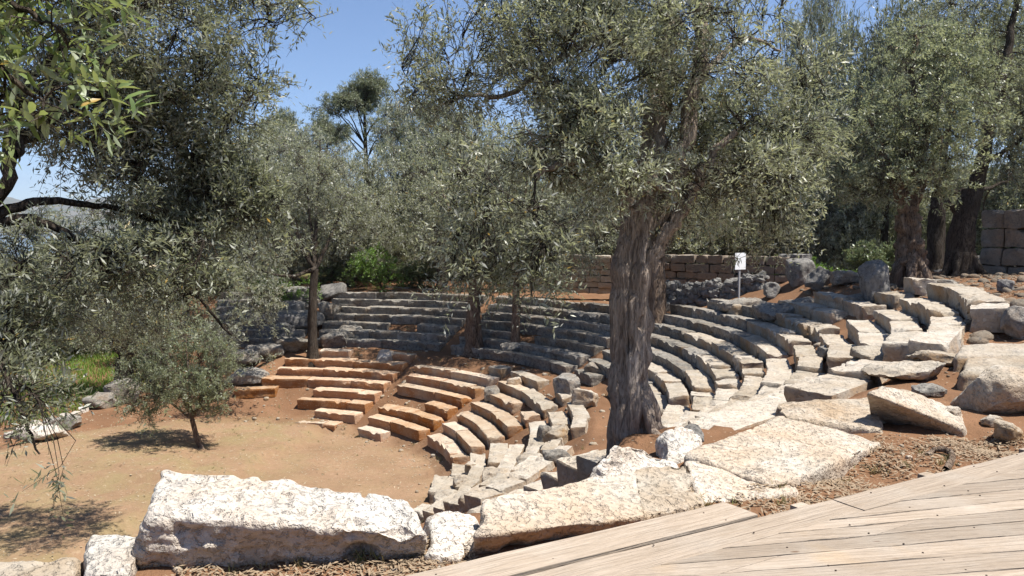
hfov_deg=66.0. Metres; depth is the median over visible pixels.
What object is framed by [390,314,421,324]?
seat block
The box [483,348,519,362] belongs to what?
seat block
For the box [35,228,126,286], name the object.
woodland olive
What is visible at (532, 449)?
seat block
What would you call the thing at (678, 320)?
seat block
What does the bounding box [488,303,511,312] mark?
seat block
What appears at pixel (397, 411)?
seat block
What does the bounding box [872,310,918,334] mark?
seat block
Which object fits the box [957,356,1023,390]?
row slab
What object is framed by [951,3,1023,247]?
woodland tree
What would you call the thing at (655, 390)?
seat block
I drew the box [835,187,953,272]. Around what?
woodland olive
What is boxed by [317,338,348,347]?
seat block
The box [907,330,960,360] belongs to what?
seat block
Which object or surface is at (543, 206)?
woodland olive
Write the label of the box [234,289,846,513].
rubble
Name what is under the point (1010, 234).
wall
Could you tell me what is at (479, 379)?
seat block
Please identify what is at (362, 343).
seat block
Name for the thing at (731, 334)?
seat block
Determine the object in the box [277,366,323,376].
seat block
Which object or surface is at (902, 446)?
pebbles
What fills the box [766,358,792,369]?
seat block
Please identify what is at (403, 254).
woodland olive
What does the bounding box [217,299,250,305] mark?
seat block
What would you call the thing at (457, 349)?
seat block
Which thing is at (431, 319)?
seat block
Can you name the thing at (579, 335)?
seat block
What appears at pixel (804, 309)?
seat block
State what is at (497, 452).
seat block
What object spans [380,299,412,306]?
seat block
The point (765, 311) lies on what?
rock
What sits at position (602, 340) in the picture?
seat block
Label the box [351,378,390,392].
seat block
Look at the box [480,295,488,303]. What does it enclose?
seat block
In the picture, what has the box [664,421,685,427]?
seat block
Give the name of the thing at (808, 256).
terrace wall
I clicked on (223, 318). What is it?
seat block
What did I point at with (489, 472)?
rock
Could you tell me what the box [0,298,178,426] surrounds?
grass
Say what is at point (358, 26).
sky
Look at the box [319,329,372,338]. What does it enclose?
seat block
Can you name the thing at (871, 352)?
rock
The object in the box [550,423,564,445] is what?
seat block
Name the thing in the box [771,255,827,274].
bush
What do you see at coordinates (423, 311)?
seat block
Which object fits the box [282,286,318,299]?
rock
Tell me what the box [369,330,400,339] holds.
seat block
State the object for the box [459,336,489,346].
seat block
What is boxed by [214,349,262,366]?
rock
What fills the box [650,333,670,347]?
seat block
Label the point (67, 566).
stone block
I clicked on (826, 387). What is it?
seat block
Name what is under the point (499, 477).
seat block
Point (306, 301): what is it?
seat block
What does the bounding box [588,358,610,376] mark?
seat block
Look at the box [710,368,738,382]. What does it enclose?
seat block
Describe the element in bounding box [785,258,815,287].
rock
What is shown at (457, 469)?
seat block
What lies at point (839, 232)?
woodland olive
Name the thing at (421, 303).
seat block
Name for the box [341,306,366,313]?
seat block
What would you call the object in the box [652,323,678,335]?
seat block
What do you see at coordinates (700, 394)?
seat block
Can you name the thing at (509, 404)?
seat block
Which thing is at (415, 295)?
seat block
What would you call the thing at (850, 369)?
seat block
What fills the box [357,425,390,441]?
seat block
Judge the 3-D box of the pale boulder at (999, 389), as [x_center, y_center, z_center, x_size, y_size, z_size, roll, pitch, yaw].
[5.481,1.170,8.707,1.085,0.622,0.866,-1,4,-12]
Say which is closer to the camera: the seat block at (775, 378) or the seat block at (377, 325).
the seat block at (775, 378)
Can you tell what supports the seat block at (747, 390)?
on the ground at (26, 535)
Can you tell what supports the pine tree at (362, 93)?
on the ground at (26, 535)
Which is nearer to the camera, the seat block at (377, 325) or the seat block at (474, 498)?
the seat block at (474, 498)
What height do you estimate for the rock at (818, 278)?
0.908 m
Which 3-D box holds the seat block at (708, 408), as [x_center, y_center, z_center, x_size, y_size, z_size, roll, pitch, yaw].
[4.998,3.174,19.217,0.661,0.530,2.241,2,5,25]
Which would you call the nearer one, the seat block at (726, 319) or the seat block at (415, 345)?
the seat block at (726, 319)
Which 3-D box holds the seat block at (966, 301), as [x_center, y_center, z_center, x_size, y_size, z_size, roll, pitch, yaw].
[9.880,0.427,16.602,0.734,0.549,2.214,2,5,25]
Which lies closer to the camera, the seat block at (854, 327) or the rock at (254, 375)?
the seat block at (854, 327)
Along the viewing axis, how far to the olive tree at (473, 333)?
38.66 m
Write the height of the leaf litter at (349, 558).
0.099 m
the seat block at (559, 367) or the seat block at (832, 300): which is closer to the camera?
the seat block at (832, 300)
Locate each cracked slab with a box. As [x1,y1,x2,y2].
[634,464,703,520]
[684,416,880,487]
[685,460,798,503]
[775,397,882,433]
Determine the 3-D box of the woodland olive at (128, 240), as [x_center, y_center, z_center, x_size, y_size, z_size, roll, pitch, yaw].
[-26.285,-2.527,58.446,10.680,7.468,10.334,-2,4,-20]
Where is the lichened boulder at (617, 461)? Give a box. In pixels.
[589,445,678,477]
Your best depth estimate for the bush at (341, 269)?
49.71 m
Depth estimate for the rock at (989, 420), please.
7.86 m
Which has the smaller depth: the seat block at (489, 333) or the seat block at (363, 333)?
the seat block at (489, 333)
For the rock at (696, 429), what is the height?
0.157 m
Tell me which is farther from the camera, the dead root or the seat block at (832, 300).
the seat block at (832, 300)
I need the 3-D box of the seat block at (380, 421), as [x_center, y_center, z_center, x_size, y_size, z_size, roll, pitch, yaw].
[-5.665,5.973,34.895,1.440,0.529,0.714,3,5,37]
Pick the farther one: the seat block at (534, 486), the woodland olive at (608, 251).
the woodland olive at (608, 251)
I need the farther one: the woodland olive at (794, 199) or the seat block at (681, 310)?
the woodland olive at (794, 199)
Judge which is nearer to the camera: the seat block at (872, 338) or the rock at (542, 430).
the seat block at (872, 338)
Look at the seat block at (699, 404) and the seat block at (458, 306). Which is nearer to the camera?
the seat block at (699, 404)
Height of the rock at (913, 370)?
0.341 m
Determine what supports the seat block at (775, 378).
on the ground at (26, 535)
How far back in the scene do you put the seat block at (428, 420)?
33.59 m
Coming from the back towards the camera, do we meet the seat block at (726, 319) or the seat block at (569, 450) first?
the seat block at (726, 319)
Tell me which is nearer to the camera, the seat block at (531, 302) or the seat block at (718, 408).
the seat block at (718, 408)
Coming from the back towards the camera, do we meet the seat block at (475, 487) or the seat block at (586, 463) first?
the seat block at (475, 487)
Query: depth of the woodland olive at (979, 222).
43.97 m
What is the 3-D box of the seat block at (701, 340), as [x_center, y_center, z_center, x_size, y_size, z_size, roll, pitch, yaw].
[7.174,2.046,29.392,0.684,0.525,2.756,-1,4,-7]
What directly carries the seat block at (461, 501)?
on the ground at (26, 535)
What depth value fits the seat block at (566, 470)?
10.94 m
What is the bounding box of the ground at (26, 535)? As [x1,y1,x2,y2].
[0,267,1023,575]
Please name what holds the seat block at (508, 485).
on the ground at (26, 535)
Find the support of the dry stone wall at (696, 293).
on the ground at (26, 535)
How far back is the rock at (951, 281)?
22.16 m
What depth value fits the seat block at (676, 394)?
24.15 m
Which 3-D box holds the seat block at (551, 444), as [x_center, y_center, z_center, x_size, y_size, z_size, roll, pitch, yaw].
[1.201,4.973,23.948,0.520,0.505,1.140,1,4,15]
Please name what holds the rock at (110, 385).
on the ground at (26, 535)
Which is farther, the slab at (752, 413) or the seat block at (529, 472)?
the seat block at (529, 472)
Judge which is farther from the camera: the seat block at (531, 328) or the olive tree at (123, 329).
the seat block at (531, 328)
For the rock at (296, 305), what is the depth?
44.09 m
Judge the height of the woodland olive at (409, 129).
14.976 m
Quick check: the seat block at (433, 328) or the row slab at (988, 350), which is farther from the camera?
the seat block at (433, 328)
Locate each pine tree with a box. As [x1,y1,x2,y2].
[260,106,319,159]
[302,66,420,180]
[310,111,354,171]
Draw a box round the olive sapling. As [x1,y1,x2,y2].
[109,317,251,448]
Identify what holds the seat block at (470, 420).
on the ground at (26, 535)
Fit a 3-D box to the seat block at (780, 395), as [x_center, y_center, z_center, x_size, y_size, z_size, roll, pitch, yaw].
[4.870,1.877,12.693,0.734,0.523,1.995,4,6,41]
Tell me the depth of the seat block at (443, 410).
33.91 m
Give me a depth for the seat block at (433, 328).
41.62 m
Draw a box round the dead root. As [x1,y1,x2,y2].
[925,446,955,470]
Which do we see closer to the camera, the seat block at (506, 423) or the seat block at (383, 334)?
the seat block at (506, 423)
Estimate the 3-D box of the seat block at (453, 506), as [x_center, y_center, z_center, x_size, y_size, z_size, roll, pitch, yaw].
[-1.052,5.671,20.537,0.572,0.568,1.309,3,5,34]
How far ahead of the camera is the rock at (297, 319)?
42.94 m
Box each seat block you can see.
[209,322,240,330]
[214,329,260,337]
[215,306,260,315]
[215,338,250,347]
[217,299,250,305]
[219,314,237,321]
[220,292,254,298]
[234,386,278,398]
[250,338,271,344]
[261,306,276,311]
[261,375,309,387]
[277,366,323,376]
[284,299,319,307]
[284,357,314,367]
[290,329,307,337]
[295,420,329,427]
[297,397,350,409]
[307,376,353,387]
[313,387,364,400]
[314,408,362,424]
[315,358,358,368]
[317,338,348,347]
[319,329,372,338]
[319,348,352,357]
[322,320,351,328]
[323,367,352,377]
[323,420,342,430]
[332,298,381,306]
[333,313,356,320]
[335,292,376,298]
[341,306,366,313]
[346,338,383,347]
[346,400,373,413]
[348,368,381,379]
[350,321,390,329]
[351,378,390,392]
[353,359,408,372]
[355,314,391,322]
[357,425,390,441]
[358,390,381,403]
[366,306,403,314]
[368,414,398,431]
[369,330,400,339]
[376,292,408,299]
[376,370,399,382]
[378,404,419,421]
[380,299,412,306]
[382,339,411,349]
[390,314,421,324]
[390,419,430,440]
[392,351,416,363]
[397,331,440,341]
[397,383,442,400]
[400,307,449,316]
[405,293,428,299]
[405,373,447,388]
[407,340,445,351]
[409,300,443,307]
[409,410,443,430]
[413,504,430,521]
[414,364,458,378]
[417,315,465,326]
[417,323,460,334]
[422,496,447,521]
[424,401,457,419]
[427,433,455,453]
[428,475,448,503]
[429,293,468,301]
[433,485,471,513]
[434,390,471,408]
[437,334,453,342]
[439,379,476,395]
[439,476,453,489]
[440,301,467,309]
[441,442,463,464]
[442,422,469,441]
[443,491,467,510]
[445,309,466,317]
[448,501,458,511]
[450,370,499,386]
[450,453,469,464]
[451,344,487,358]
[451,463,465,476]
[455,478,481,490]
[456,411,489,432]
[456,430,485,455]
[458,483,489,511]
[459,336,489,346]
[464,489,505,512]
[467,385,485,398]
[467,505,481,513]
[468,467,484,481]
[468,478,489,491]
[470,401,504,421]
[470,453,485,468]
[476,422,504,448]
[479,473,508,487]
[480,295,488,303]
[481,311,523,321]
[481,320,507,330]
[482,329,510,339]
[482,489,523,503]
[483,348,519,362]
[485,338,509,348]
[486,478,526,492]
[487,443,507,467]
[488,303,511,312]
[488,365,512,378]
[488,393,525,413]
[491,410,522,437]
[496,295,520,303]
[497,444,524,468]
[498,381,528,400]
[505,322,543,334]
[509,457,555,483]
[510,370,548,391]
[510,455,536,471]
[513,352,558,370]
[517,343,564,358]
[520,297,549,305]
[520,314,549,325]
[520,411,540,427]
[521,305,551,315]
[521,388,557,418]
[523,480,542,491]
[524,447,539,452]
[527,434,543,448]
[528,420,547,434]
[534,336,578,349]
[537,326,572,338]
[540,439,561,455]
[540,472,557,488]
[544,300,579,310]
[544,308,575,318]
[546,318,592,329]
[548,411,570,427]
[550,361,578,374]
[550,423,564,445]
[554,446,573,465]
[555,349,590,367]
[555,392,571,406]
[556,450,598,486]
[567,329,603,343]
[567,402,589,422]
[569,311,606,322]
[570,342,604,355]
[570,417,587,439]
[574,369,604,386]
[576,449,605,481]
[580,302,608,313]
[585,322,609,335]
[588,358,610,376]
[595,335,609,348]
[599,314,609,324]
[602,350,610,361]
[605,366,609,378]
[648,362,671,381]
[649,384,661,394]
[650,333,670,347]
[651,349,682,368]
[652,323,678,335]
[654,373,681,393]
[654,394,667,415]
[657,338,694,358]
[661,413,682,425]
[663,326,697,341]
[663,404,689,413]
[664,313,693,328]
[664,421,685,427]
[665,383,689,405]
[666,302,669,311]
[666,358,696,381]
[670,304,700,317]
[675,410,697,422]
[675,417,699,426]
[682,347,713,367]
[684,332,724,352]
[685,370,714,392]
[687,319,724,336]
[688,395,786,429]
[690,391,714,407]
[692,308,721,322]
[692,396,713,411]
[695,400,727,417]
[696,354,730,377]
[697,405,727,420]
[706,299,727,309]
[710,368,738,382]
[711,341,748,368]
[713,312,758,331]
[713,326,754,347]
[713,388,738,400]
[714,379,741,394]
[725,386,759,405]
[728,401,742,406]
[732,355,754,372]
[738,359,763,377]
[740,335,776,358]
[741,305,767,321]
[741,368,765,382]
[742,376,762,386]
[747,320,782,339]
[748,386,777,400]
[757,345,787,364]
[760,367,793,388]
[766,327,810,355]
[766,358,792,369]
[766,383,791,395]
[768,313,803,327]
[773,376,816,395]
[775,379,814,398]
[777,300,827,319]
[784,370,824,384]
[784,374,873,401]
[785,317,822,338]
[793,345,816,371]
[797,354,824,372]
[807,324,839,342]
[811,307,848,323]
[813,291,847,310]
[819,333,849,347]
[826,343,855,373]
[829,359,888,387]
[843,300,876,319]
[846,320,885,345]
[857,332,888,345]
[861,305,886,320]
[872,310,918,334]
[874,291,914,308]
[882,331,926,361]
[889,321,922,333]
[899,298,944,319]
[903,277,936,295]
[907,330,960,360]
[916,302,958,327]
[926,283,968,304]
[927,324,964,345]
[929,316,965,331]
[947,287,988,313]
[958,294,1005,319]
[969,303,1009,332]
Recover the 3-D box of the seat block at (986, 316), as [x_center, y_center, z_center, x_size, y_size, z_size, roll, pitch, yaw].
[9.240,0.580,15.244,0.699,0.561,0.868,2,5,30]
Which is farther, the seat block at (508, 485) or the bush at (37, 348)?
the bush at (37, 348)
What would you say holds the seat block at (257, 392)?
on the ground at (26, 535)
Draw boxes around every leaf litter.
[150,536,476,575]
[671,432,1023,516]
[805,272,1023,382]
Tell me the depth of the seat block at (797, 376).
17.94 m
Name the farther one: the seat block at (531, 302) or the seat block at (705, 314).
the seat block at (531, 302)
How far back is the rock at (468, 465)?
26.77 m
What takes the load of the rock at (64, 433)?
on the ground at (26, 535)
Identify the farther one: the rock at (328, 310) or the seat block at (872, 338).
the rock at (328, 310)
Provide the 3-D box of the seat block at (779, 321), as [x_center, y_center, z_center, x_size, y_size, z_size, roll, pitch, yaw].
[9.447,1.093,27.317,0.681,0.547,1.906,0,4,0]
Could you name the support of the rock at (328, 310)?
on the ground at (26, 535)
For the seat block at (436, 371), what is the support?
on the ground at (26, 535)
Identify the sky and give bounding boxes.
[0,0,1023,200]
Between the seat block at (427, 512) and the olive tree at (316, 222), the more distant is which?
the olive tree at (316, 222)
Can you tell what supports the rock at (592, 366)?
on the ground at (26, 535)
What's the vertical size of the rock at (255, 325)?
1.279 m
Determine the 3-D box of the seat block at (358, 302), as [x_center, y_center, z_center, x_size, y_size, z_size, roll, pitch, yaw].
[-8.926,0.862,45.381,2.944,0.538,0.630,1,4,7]
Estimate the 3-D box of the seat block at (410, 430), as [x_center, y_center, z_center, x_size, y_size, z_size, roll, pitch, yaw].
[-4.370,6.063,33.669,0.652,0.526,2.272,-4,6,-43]
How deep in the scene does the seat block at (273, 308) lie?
44.48 m
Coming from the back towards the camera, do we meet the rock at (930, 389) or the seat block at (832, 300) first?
the seat block at (832, 300)
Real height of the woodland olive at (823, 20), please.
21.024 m
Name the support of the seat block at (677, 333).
on the ground at (26, 535)
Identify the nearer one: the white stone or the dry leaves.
the white stone
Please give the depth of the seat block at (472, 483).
24.76 m
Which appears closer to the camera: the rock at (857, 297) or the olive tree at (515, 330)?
the rock at (857, 297)
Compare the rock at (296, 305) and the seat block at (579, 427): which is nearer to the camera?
the seat block at (579, 427)
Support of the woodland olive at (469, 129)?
on the ground at (26, 535)
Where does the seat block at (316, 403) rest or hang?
on the ground at (26, 535)
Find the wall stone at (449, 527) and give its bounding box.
[423,511,479,553]
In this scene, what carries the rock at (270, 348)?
on the ground at (26, 535)
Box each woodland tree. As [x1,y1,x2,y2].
[807,113,896,255]
[812,0,970,248]
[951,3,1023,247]
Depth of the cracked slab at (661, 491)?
5.76 m
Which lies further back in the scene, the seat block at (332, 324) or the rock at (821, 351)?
the seat block at (332, 324)
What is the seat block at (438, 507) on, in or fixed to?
on the ground at (26, 535)
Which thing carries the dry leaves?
on the ground at (26, 535)
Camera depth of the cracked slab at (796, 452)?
6.74 m
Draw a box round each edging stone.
[3,431,12,439]
[78,407,88,413]
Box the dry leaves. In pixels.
[0,364,448,558]
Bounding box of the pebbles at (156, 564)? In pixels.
[140,554,477,575]
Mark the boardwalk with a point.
(968, 520)
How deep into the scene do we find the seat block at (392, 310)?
44.17 m
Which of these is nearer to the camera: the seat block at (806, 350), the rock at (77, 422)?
the seat block at (806, 350)
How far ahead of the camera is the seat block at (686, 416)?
20.05 m
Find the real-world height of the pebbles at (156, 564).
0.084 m
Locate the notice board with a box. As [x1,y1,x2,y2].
[735,253,745,297]
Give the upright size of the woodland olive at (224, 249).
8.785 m
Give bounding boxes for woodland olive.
[0,249,86,360]
[2,249,141,358]
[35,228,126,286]
[78,213,190,290]
[155,166,264,266]
[191,258,264,294]
[216,110,301,275]
[228,119,357,282]
[229,223,324,277]
[293,229,382,279]
[298,148,405,285]
[353,135,435,281]
[368,81,496,276]
[383,189,436,271]
[395,239,465,278]
[422,100,541,277]
[500,146,601,253]
[553,192,619,254]
[613,173,739,278]
[694,180,799,273]
[718,122,854,256]
[759,146,895,270]
[765,0,854,257]
[814,239,858,270]
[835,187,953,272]
[919,140,1000,250]
[946,157,1023,255]
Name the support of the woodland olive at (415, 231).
on the ground at (26, 535)
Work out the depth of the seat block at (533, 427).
27.70 m
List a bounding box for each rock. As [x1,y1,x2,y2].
[3,375,39,387]
[12,423,68,440]
[47,415,81,430]
[82,392,116,408]
[103,378,140,404]
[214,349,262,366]
[222,366,269,384]
[235,312,275,329]
[244,342,284,357]
[258,322,295,337]
[268,336,307,352]
[274,309,325,328]
[277,300,308,309]
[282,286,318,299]
[317,282,346,301]
[318,301,341,320]
[320,331,347,347]
[339,325,362,337]
[376,349,392,360]
[433,489,456,501]
[453,474,473,488]
[464,461,475,474]
[482,466,508,481]
[484,385,499,401]
[500,341,526,351]
[507,377,523,385]
[516,453,542,464]
[536,425,550,441]
[542,449,570,464]
[543,424,571,444]
[553,373,580,394]
[571,388,597,407]
[584,361,600,373]
[655,425,701,463]
[684,424,703,441]
[717,297,764,311]
[726,304,741,315]
[728,395,753,400]
[752,301,794,320]
[763,282,780,298]
[779,328,795,334]
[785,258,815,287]
[792,296,813,302]
[804,266,830,290]
[816,343,837,358]
[830,270,858,285]
[845,293,864,300]
[850,345,883,360]
[858,259,889,302]
[861,360,945,380]
[905,350,955,365]
[911,383,946,397]
[935,279,957,283]
[945,406,960,416]
[955,302,959,311]
[980,414,1002,426]
[993,419,1023,442]
[997,279,1014,291]
[1000,305,1023,339]
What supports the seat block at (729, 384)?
on the ground at (26, 535)
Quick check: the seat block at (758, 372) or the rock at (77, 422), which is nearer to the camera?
the seat block at (758, 372)
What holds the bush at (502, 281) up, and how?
on the ground at (26, 535)
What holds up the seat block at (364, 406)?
on the ground at (26, 535)
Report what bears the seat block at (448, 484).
on the ground at (26, 535)
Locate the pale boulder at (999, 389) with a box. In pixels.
[950,365,1023,413]
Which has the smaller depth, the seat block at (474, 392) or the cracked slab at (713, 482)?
the cracked slab at (713, 482)
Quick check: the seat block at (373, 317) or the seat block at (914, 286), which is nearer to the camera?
the seat block at (914, 286)
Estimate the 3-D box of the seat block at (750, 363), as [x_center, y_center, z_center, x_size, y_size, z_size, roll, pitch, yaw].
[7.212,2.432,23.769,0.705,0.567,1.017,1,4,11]
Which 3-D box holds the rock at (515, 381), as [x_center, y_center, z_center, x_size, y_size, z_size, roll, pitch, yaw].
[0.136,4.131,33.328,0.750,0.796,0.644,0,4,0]
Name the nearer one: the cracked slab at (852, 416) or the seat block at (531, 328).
the cracked slab at (852, 416)
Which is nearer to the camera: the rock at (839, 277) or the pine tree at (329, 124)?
the rock at (839, 277)
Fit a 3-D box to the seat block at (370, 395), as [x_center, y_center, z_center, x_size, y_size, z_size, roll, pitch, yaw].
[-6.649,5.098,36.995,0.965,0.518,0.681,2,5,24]
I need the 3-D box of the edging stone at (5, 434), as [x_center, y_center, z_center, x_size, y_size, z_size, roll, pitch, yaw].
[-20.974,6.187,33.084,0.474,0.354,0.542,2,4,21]
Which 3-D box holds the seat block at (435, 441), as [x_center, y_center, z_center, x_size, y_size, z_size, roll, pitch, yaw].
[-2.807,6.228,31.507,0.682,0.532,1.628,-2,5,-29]
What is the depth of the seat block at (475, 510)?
14.28 m
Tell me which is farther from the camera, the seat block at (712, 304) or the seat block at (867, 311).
the seat block at (712, 304)
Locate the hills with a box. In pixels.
[0,156,755,232]
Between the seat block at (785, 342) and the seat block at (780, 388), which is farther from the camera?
the seat block at (785, 342)
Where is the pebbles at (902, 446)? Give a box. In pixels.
[753,427,1022,511]
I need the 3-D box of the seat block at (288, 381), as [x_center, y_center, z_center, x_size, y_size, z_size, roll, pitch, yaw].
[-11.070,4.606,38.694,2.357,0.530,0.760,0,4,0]
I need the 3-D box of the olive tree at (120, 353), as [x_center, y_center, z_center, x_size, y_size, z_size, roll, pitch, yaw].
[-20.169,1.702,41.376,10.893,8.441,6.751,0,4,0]
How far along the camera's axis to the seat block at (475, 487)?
22.10 m
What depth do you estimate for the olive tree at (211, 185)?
5.91 m
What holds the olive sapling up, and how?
on the ground at (26, 535)
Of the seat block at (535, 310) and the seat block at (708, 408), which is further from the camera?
the seat block at (535, 310)
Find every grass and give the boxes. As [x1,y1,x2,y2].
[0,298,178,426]
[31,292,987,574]
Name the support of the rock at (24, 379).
on the ground at (26, 535)
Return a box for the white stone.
[424,544,463,563]
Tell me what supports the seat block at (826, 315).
on the ground at (26, 535)
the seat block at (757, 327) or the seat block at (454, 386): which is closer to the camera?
the seat block at (757, 327)
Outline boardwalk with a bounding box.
[407,448,1023,575]
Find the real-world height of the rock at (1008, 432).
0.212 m
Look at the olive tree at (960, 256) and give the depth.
28.37 m
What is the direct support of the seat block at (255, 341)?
on the ground at (26, 535)
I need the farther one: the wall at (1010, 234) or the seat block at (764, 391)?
the wall at (1010, 234)
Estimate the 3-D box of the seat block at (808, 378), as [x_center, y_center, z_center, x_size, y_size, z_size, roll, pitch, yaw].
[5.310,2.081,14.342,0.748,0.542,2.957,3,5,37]
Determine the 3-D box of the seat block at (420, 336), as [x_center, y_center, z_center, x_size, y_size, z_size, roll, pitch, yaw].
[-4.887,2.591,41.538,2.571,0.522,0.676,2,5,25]
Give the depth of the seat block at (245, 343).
41.75 m
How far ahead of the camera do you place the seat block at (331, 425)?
35.25 m
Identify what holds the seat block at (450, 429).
on the ground at (26, 535)
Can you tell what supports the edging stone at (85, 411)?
on the ground at (26, 535)
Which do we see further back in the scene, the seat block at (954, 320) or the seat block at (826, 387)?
the seat block at (954, 320)
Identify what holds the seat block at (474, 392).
on the ground at (26, 535)
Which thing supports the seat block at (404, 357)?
on the ground at (26, 535)
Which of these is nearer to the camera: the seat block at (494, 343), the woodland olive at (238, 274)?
the seat block at (494, 343)
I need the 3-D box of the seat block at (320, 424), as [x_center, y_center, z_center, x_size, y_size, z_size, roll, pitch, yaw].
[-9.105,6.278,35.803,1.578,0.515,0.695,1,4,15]
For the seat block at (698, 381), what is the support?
on the ground at (26, 535)
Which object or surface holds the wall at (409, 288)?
on the ground at (26, 535)
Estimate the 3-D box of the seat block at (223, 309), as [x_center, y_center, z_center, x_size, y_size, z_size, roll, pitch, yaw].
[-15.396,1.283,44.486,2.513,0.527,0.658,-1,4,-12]
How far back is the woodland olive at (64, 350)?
52.28 m
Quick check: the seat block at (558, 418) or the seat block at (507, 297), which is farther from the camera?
the seat block at (507, 297)
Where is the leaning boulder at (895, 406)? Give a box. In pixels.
[867,386,966,436]
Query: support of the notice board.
on the ground at (26, 535)
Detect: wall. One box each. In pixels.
[385,286,463,291]
[529,255,613,293]
[664,254,788,283]
[666,270,769,306]
[779,254,811,282]
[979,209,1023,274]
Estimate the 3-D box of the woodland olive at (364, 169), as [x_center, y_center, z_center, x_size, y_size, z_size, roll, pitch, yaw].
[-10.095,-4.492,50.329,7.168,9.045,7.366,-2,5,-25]
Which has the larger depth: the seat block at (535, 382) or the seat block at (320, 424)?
the seat block at (320, 424)
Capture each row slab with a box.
[953,343,1023,371]
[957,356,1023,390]
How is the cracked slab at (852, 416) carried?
on the ground at (26, 535)
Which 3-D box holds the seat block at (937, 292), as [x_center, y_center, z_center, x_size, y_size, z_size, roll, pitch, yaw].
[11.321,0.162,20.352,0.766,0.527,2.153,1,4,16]
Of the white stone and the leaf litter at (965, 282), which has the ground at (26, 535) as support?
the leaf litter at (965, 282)
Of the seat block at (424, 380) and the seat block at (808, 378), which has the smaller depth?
the seat block at (808, 378)
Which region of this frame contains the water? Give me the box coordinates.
[0,233,666,277]
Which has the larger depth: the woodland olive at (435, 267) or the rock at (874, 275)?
the woodland olive at (435, 267)
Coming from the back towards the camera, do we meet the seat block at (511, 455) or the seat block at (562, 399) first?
the seat block at (562, 399)
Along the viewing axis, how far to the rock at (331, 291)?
45.84 m
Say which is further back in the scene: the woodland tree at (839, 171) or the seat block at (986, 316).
the woodland tree at (839, 171)
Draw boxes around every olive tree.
[0,0,160,213]
[0,0,337,537]
[0,184,210,363]
[30,249,222,379]
[192,123,395,370]
[373,0,861,457]
[381,117,548,356]
[392,116,528,292]
[460,118,611,342]
[545,107,747,323]
[803,10,1023,287]
[891,0,1023,271]
[905,0,1023,277]
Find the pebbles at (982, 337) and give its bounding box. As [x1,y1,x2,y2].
[800,272,1023,376]
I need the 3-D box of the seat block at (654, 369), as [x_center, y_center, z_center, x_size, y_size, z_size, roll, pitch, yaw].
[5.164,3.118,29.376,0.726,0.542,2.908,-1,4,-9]
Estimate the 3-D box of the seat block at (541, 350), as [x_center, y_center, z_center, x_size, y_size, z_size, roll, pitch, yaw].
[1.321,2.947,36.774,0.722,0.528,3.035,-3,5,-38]
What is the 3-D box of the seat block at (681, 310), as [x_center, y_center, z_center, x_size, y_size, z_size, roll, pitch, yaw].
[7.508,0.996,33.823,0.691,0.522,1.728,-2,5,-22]
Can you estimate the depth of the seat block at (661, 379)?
26.81 m
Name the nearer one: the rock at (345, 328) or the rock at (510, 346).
the rock at (510, 346)
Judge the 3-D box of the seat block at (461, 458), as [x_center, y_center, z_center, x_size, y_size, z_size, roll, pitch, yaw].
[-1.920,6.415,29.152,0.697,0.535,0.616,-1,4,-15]
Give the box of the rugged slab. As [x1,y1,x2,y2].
[472,473,643,553]
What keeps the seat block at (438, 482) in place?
on the ground at (26, 535)
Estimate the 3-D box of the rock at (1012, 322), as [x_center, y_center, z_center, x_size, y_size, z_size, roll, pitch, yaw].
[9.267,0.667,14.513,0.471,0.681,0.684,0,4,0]
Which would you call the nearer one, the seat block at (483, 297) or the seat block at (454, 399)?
the seat block at (454, 399)
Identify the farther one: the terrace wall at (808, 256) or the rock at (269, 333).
the rock at (269, 333)
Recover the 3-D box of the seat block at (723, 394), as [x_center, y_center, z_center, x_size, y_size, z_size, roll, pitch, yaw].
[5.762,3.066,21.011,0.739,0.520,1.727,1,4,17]
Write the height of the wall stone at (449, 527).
0.470 m
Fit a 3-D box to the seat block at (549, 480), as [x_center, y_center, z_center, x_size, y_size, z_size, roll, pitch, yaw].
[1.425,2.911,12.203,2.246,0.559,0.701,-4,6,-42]
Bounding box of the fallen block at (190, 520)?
[132,470,426,568]
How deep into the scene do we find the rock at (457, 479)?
25.32 m
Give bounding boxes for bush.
[7,326,54,364]
[213,256,297,291]
[249,270,322,311]
[318,258,388,288]
[342,242,410,291]
[386,251,436,288]
[462,260,528,292]
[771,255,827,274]
[841,238,894,270]
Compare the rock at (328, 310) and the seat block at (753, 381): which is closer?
the seat block at (753, 381)
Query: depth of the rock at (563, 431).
24.67 m
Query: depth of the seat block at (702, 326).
30.78 m
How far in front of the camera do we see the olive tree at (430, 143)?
46.41 m
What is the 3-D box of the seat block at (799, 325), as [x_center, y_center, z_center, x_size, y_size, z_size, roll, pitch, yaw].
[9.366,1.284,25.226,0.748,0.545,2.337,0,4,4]
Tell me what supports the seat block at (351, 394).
on the ground at (26, 535)
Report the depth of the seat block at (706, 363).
26.11 m
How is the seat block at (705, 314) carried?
on the ground at (26, 535)
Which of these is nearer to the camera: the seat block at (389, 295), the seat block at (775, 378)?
the seat block at (775, 378)
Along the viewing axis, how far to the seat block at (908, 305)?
20.41 m
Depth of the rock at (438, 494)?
24.13 m
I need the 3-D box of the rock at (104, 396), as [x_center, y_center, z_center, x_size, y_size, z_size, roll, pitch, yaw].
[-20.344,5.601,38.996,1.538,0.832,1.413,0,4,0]
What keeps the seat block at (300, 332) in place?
on the ground at (26, 535)
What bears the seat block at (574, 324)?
on the ground at (26, 535)
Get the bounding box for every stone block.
[0,557,81,575]
[83,535,138,575]

